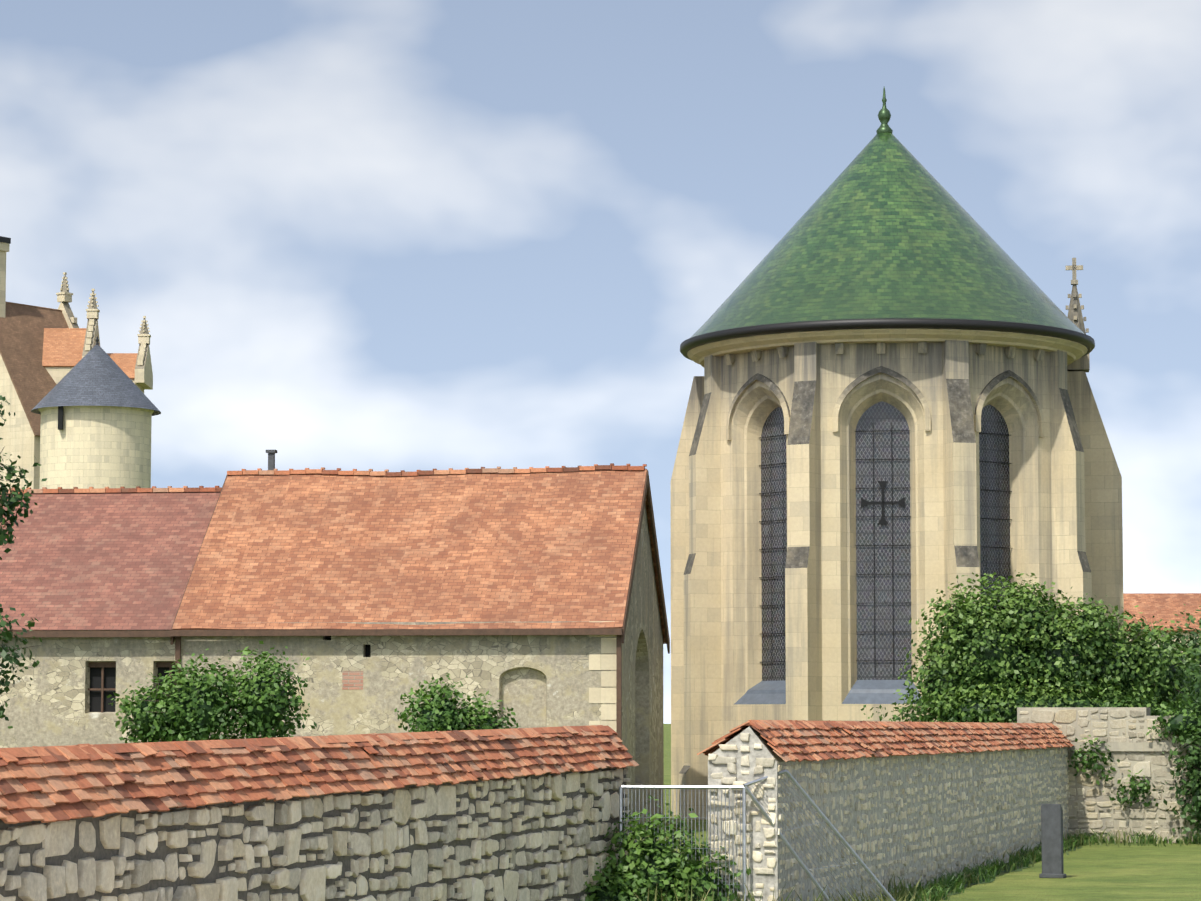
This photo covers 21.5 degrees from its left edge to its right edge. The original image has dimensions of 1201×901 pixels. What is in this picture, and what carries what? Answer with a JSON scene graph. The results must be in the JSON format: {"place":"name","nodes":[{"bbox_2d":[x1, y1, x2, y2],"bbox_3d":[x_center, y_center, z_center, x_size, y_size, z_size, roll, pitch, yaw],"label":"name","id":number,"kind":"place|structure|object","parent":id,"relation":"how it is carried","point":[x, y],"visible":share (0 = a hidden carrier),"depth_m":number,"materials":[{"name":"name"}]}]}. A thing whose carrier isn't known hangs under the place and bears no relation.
{"place":"outdoors","nodes":[
{"label":"outdoors","id":0,"kind":"place"},
{"bbox_2d":[56,272,78,327],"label":"pinnacle","id":1,"kind":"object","parent":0,"point":[64,296],"depth_m":152.72,"materials":[{"name":"beige stone"}]},
{"bbox_2d":[0,630,174,747],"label":"old barn walls","id":2,"kind":"structure","parent":0,"point":[50,706],"depth_m":60.52,"materials":[{"name":"beige stone"}]},
{"bbox_2d":[90,667,174,711],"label":"windows","id":3,"kind":"structure","parent":2,"relation":"in","point":[109,682],"depth_m":60.66,"materials":[{"name":"black glass"}]},
{"bbox_2d":[38,406,153,488],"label":"round tower","id":4,"kind":"structure","parent":0,"point":[86,447],"depth_m":137.57,"materials":[{"name":"beige stone"}]},
{"bbox_2d":[58,406,63,429],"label":"slit window","id":5,"kind":"structure","parent":4,"relation":"in","point":[60,416],"depth_m":137.34,"materials":[{"name":"black glass"}]},
{"bbox_2d":[31,345,160,415],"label":"turret roof","id":6,"kind":"structure","parent":4,"relation":"on","point":[95,375],"depth_m":138.36,"materials":[{"name":"grey tile"}]},
{"bbox_2d":[0,492,219,629],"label":"tiled roof","id":7,"kind":"structure","parent":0,"point":[97,561],"depth_m":62.66,"materials":[{"name":"red tile"}]},
{"bbox_2d":[0,631,180,684],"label":"gutter and downspout","id":8,"kind":"object","parent":7,"relation":"attached to","point":[107,634],"visible":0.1,"depth_m":60.26,"materials":[{"name":"metal"}]},
{"bbox_2d":[1,486,221,493],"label":"roof ridge tiles","id":9,"kind":"object","parent":7,"relation":"on","point":[130,490],"visible":0.83,"depth_m":64.84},
{"bbox_2d":[88,502,663,832],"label":"barn walls","id":10,"kind":"structure","parent":0,"point":[534,681],"depth_m":59.83,"materials":[{"name":"beige stone"}]},
{"bbox_2d":[325,636,370,656],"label":"wall openings","id":11,"kind":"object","parent":10,"relation":"in","point":[367,650],"depth_m":60.08,"materials":[{"name":"black"}]},
{"bbox_2d":[342,671,362,689],"bbox_3d":[-4.681,4.344,59.880,0.400,0.350,0.056,-1,-5,7],"label":"blocked wall opening","id":12,"kind":"object","parent":10,"relation":"in","point":[352,680],"visible":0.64,"depth_m":59.85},
{"bbox_2d":[172,469,665,643],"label":"barn roof","id":13,"kind":"structure","parent":10,"relation":"on","point":[504,550],"depth_m":61.88,"materials":[{"name":"orange tile"}]},
{"bbox_2d":[266,450,276,469],"bbox_3d":[-6.729,0.230,64.753,0.224,0.480,0.224,0,-5,-1],"label":"chimney pipe","id":14,"kind":"object","parent":13,"relation":"on","point":[271,459],"visible":0.82,"depth_m":64.69,"materials":[{"name":"grey metal"}]},
{"bbox_2d":[170,470,669,739],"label":"roof trim","id":15,"kind":"structure","parent":13,"relation":"attached to","point":[619,633],"depth_m":59.66,"materials":[{"name":"brown wood"}]},
{"bbox_2d":[227,463,646,476],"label":"roof ridge tiles","id":16,"kind":"object","parent":13,"relation":"on","point":[370,472],"visible":0.94,"depth_m":64.23,"materials":[{"name":"tile"}]},
{"bbox_2d":[589,621,615,731],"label":"corner quoins","id":17,"kind":"object","parent":10,"relation":"attached to","point":[608,678],"visible":0.25,"depth_m":59.27,"materials":[{"name":"beige stone"}]},
{"bbox_2d":[0,0,1200,723],"label":"sky","id":18,"kind":"structure","parent":0,"point":[347,235],"materials":[{"name":"blue"}]},
{"bbox_2d":[720,342,1052,736],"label":"chapel apse walls","id":19,"kind":"structure","parent":0,"point":[751,652],"depth_m":68.51,"materials":[{"name":"beige stone"}]},
{"bbox_2d":[734,680,1003,703],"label":"window sills","id":20,"kind":"structure","parent":19,"relation":"attached to","point":[860,692],"depth_m":67.90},
{"bbox_2d":[724,341,1044,440],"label":"arch moldings","id":21,"kind":"structure","parent":19,"relation":"attached to","point":[1038,354],"depth_m":68.59,"materials":[{"name":"beige stone"}]},
{"bbox_2d":[759,422,1012,676],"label":"bars","id":22,"kind":"object","parent":19,"relation":"in","point":[882,484],"visible":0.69,"depth_m":68.38,"materials":[{"name":"black metal"}]},
{"bbox_2d":[690,132,1083,337],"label":"conical roof","id":23,"kind":"structure","parent":19,"relation":"on","point":[886,225],"depth_m":69.50,"materials":[{"name":"green tile"}]},
{"bbox_2d":[876,87,892,132],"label":"roof finial","id":24,"kind":"object","parent":23,"relation":"on","point":[884,115],"visible":0.85,"depth_m":72.29,"materials":[{"name":"green metal"}]},
{"bbox_2d":[680,318,1094,360],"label":"chapel gutter","id":25,"kind":"object","parent":23,"relation":"attached to","point":[1087,341],"visible":0.46,"depth_m":67.88,"materials":[{"name":"metal"}]},
{"bbox_2d":[687,329,1087,366],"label":"chapel cornice","id":26,"kind":"structure","parent":19,"relation":"attached to","point":[1075,351],"depth_m":68.22,"materials":[{"name":"beige stone"}]},
{"bbox_2d":[627,724,1200,900],"bbox_3d":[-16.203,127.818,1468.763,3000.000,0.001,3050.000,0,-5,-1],"label":"ground","id":27,"kind":"structure","parent":0,"point":[1134,872],"depth_m":44.05,"materials":[{"name":"green plant"}]},
{"bbox_2d":[0,236,39,488],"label":"chateau walls","id":28,"kind":"structure","parent":27,"relation":"on","point":[21,440],"depth_m":146.38,"materials":[{"name":"beige stone"}]},
{"bbox_2d":[0,242,9,317],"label":"chimney","id":29,"kind":"object","parent":28,"relation":"attached to","point":[4,248],"visible":0.83,"depth_m":148.85,"materials":[{"name":"beige stone"}]},
{"bbox_2d":[0,302,68,436],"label":"roof","id":30,"kind":"structure","parent":28,"relation":"on","point":[22,326],"depth_m":148.50,"materials":[{"name":"brown tile"}]},
{"bbox_2d":[0,395,46,728],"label":"foliage","id":31,"kind":"object","parent":27,"relation":"on","point":[11,503],"visible":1,"depth_m":49.42,"materials":[{"name":"green plant"}]},
{"bbox_2d":[42,289,99,383],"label":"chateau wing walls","id":32,"kind":"structure","parent":27,"relation":"on","point":[66,351],"depth_m":149.86,"materials":[{"name":"orange tile"}]},
{"bbox_2d":[107,316,152,392],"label":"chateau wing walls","id":33,"kind":"structure","parent":27,"relation":"on","point":[136,368],"depth_m":151.11,"materials":[{"name":"beige stone"}]},
{"bbox_2d":[107,641,316,742],"bbox_3d":[-6.315,4.803,51.193,3.451,3.454,2.057,0,-5,-1],"label":"shrub","id":34,"kind":"object","parent":27,"relation":"on","point":[199,707],"visible":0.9,"depth_m":50.95,"materials":[{"name":"green plant"}]},
{"bbox_2d":[0,725,638,900],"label":"garden wall","id":35,"kind":"structure","parent":27,"relation":"on","point":[93,784],"depth_m":22.65,"materials":[{"name":"stone"}]},
{"bbox_2d":[0,768,630,900],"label":"garden wall stones","id":36,"kind":"object","parent":35,"relation":"attached to","point":[87,876],"visible":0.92,"depth_m":24.05,"materials":[{"name":"beige stone"}]},
{"bbox_2d":[394,673,519,731],"bbox_3d":[-2.213,4.907,49.153,1.953,2.899,1.415,0,-5,-1],"label":"shrub","id":37,"kind":"object","parent":27,"relation":"on","point":[440,710],"visible":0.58,"depth_m":49.03,"materials":[{"name":"green plant"}]},
{"bbox_2d":[619,769,894,900],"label":"site fence panels","id":38,"kind":"object","parent":27,"relation":"on","point":[744,788],"visible":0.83,"depth_m":31.32,"materials":[{"name":"metal"}]},
{"bbox_2d":[697,720,1073,900],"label":"garden wall","id":39,"kind":"structure","parent":27,"relation":"on","point":[793,742],"depth_m":36.94,"materials":[{"name":"stone"}]},
{"bbox_2d":[708,733,776,900],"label":"garden wall stones","id":40,"kind":"object","parent":39,"relation":"attached to","point":[761,764],"visible":0.79,"depth_m":31.29,"materials":[{"name":"beige stone"}]},
{"bbox_2d":[777,748,1069,900],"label":"garden wall stones","id":41,"kind":"object","parent":39,"relation":"attached to","point":[910,837],"visible":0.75,"depth_m":40.13,"materials":[{"name":"grey stone"}]},
{"bbox_2d":[578,795,1200,900],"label":"weeds","id":42,"kind":"object","parent":27,"relation":"on","point":[649,868],"visible":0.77,"depth_m":31.20,"materials":[{"name":"green plant"}]},
{"bbox_2d":[671,340,1123,819],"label":"buttresses","id":43,"kind":"structure","parent":27,"relation":"on","point":[1087,527],"depth_m":69.61,"materials":[{"name":"beige stone"}]},
{"bbox_2d":[1065,258,1089,371],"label":"pinnacle","id":44,"kind":"object","parent":43,"relation":"on","point":[1074,308],"visible":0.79,"depth_m":73.01,"materials":[{"name":"beige stone"}]},
{"bbox_2d":[861,569,1200,722],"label":"bush","id":45,"kind":"object","parent":27,"relation":"on","point":[1021,648],"visible":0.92,"depth_m":59.85,"materials":[{"name":"green plant"}]},
{"bbox_2d":[1039,804,1065,877],"bbox_3d":[6.232,5.384,43.675,0.340,1.015,0.180,-2,-5,22],"label":"marker post","id":46,"kind":"object","parent":27,"relation":"on","point":[1052,838],"visible":1,"depth_m":43.62,"materials":[{"name":"stone"}]},
{"bbox_2d":[1017,707,1200,843],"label":"stone wall","id":47,"kind":"structure","parent":27,"relation":"on","point":[1155,745],"depth_m":56.43,"materials":[{"name":"beige stone"}]},
{"bbox_2d":[1019,709,1198,800],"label":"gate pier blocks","id":48,"kind":"object","parent":47,"relation":"attached to","point":[1047,716],"visible":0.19,"depth_m":56.51,"materials":[{"name":"beige stone"}]},
{"bbox_2d":[1066,696,1200,809],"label":"climbing plants","id":49,"kind":"object","parent":47,"relation":"attached to","point":[1177,722],"visible":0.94,"depth_m":56.15,"materials":[{"name":"green plant"}]},
{"bbox_2d":[1068,801,1200,842],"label":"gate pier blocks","id":50,"kind":"structure","parent":47,"relation":"attached to","point":[1138,812],"depth_m":56.22,"materials":[{"name":"beige stone"}]},
{"bbox_2d":[1122,604,1200,713],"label":"tree","id":51,"kind":"object","parent":27,"relation":"on","point":[1193,642],"visible":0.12,"depth_m":65.03,"materials":[{"name":"green plant"}]},
{"bbox_2d":[1154,634,1200,844],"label":"bush","id":52,"kind":"object","parent":27,"relation":"on","point":[1194,783],"visible":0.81,"depth_m":55.74,"materials":[{"name":"green plant"}]},
{"bbox_2d":[1123,593,1200,631],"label":"house roof","id":53,"kind":"structure","parent":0,"point":[1163,606],"depth_m":115.84,"materials":[{"name":"orange tile"}]},
{"bbox_2d":[1125,632,1200,665],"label":"house walls","id":54,"kind":"structure","parent":0,"point":[1186,634],"depth_m":114.34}
]}

